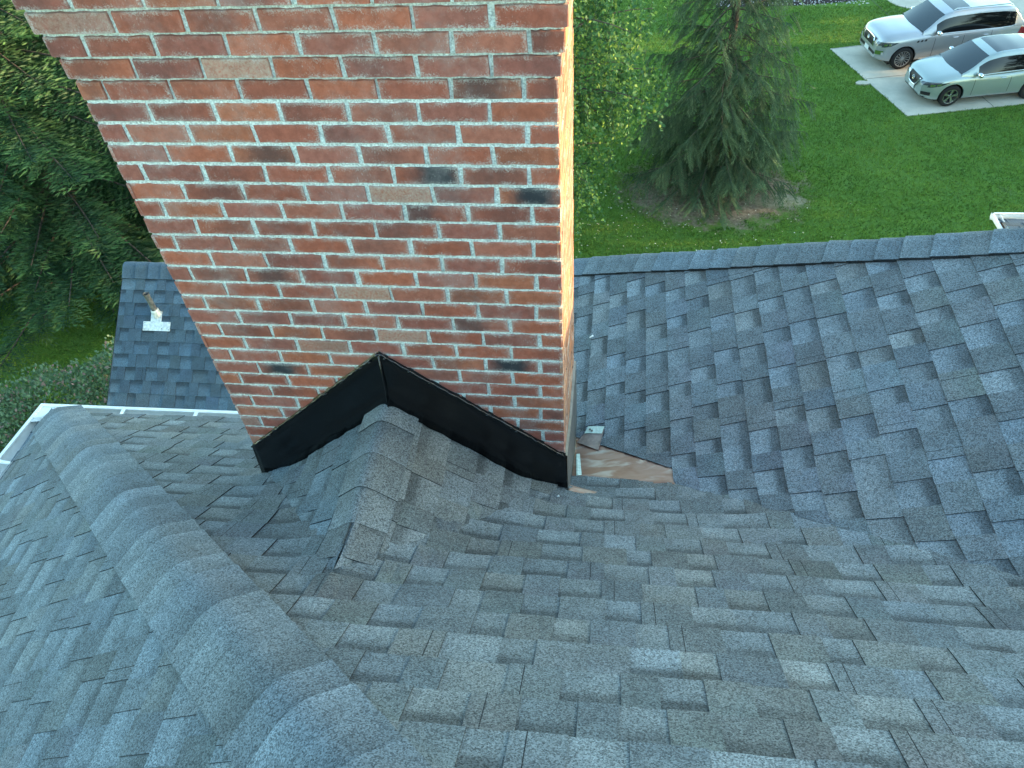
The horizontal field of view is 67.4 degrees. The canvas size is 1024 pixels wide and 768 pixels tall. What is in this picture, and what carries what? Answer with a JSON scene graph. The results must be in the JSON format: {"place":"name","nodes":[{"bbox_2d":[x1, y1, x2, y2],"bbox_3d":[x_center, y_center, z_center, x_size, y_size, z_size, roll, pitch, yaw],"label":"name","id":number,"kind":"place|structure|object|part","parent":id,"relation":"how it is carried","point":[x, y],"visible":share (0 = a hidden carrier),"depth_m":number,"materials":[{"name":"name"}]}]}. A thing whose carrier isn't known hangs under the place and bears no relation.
{"place":"outdoors","nodes":[
{"label":"outdoors","id":0,"kind":"place"},
{"bbox_2d":[0,0,1023,449],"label":"lawn","id":1,"kind":"structure","parent":0,"point":[756,208],"depth_m":24.05,"materials":[{"name":"green plant"}]},
{"bbox_2d":[0,335,114,452],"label":"hedge","id":2,"kind":"object","parent":1,"relation":"on","point":[76,385],"visible":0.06,"depth_m":16.16,"materials":[{"name":"green plant"}]},
{"bbox_2d":[0,0,163,388],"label":"spruce tree","id":3,"kind":"object","parent":1,"relation":"on","point":[43,203],"visible":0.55,"depth_m":19.37,"materials":[{"name":"green plant"}]},
{"bbox_2d":[0,0,1023,767],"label":"brick chimney house","id":4,"kind":"structure","parent":1,"relation":"on","point":[480,468],"depth_m":2.60,"materials":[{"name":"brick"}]},
{"bbox_2d":[573,0,675,256],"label":"birch tree","id":5,"kind":"object","parent":1,"relation":"on","point":[589,108],"visible":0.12,"depth_m":18.16,"materials":[{"name":"green plant"}]},
{"bbox_2d":[617,0,816,231],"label":"spruce tree","id":6,"kind":"object","parent":1,"relation":"on","point":[717,107],"visible":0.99,"depth_m":22.11,"materials":[{"name":"green plant"}]},
{"bbox_2d":[576,154,858,251],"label":"fallen leaves","id":7,"kind":"object","parent":1,"relation":"on","point":[665,225],"visible":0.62,"depth_m":23.00,"materials":[{"name":"green plant"}]},
{"bbox_2d":[716,0,853,6],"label":"mulch bed","id":8,"kind":"object","parent":1,"relation":"on","point":[796,2],"visible":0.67,"depth_m":33.42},
{"bbox_2d":[721,0,867,6],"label":"petals","id":9,"kind":"object","parent":8,"relation":"on","point":[818,2],"visible":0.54,"depth_m":33.22,"materials":[{"name":"plant"}]},
{"bbox_2d":[856,81,869,84],"bbox_3d":[12.883,-11.062,28.246,0.523,0.070,0.286,2,47,7],"label":"paving stone","id":10,"kind":"object","parent":1,"relation":"on","point":[863,82],"visible":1,"depth_m":28.19,"materials":[{"name":"concrete"}]},
{"bbox_2d":[990,212,1023,228],"bbox_3d":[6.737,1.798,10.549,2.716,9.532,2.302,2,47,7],"label":"porch","id":11,"kind":"object","parent":1,"relation":"on","point":[1001,220],"visible":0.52,"depth_m":8.38,"materials":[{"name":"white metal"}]},
{"bbox_2d":[830,0,1023,115],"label":"driveway","id":12,"kind":"structure","parent":0,"point":[902,95],"depth_m":27.84,"materials":[{"name":"concrete"}]},
{"bbox_2d":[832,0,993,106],"bbox_3d":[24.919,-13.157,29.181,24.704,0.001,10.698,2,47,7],"label":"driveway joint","id":13,"kind":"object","parent":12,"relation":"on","point":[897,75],"visible":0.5,"depth_m":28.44,"materials":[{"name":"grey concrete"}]},
{"bbox_2d":[860,0,1023,68],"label":"parked car","id":14,"kind":"object","parent":12,"relation":"on","point":[926,28],"visible":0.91,"depth_m":28.02,"materials":[{"name":"silver metal"}]},
{"bbox_3d":[15.906,-12.996,27.761,1.061,0.539,0.157,-5,47,0],"label":"window","id":15,"kind":"part","parent":14,"relation":"part of","materials":[{"name":"black glass"}]},
{"bbox_3d":[16.983,-13.116,27.751,1.107,0.524,0.156,-5,47,0],"label":"window","id":16,"kind":"part","parent":14,"relation":"part of","materials":[{"name":"black glass"}]},
{"bbox_3d":[17.891,-13.207,27.760,0.717,0.501,0.166,-5,47,0],"label":"window","id":17,"kind":"part","parent":14,"relation":"part of","materials":[{"name":"black glass"}]},
{"bbox_2d":[905,33,1023,105],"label":"parked car","id":18,"kind":"object","parent":12,"relation":"on","point":[989,65],"visible":1,"depth_m":26.25,"materials":[{"name":"silver metal"}]},
{"bbox_3d":[16.371,-10.745,25.883,1.219,0.507,0.184,-5,47,0],"label":"window","id":19,"kind":"part","parent":18,"relation":"part of","materials":[{"name":"black glass"}]},
{"bbox_3d":[17.550,-10.887,25.876,1.153,0.448,0.201,-5,47,0],"label":"window","id":20,"kind":"part","parent":18,"relation":"part of","materials":[{"name":"black glass"}]}
]}

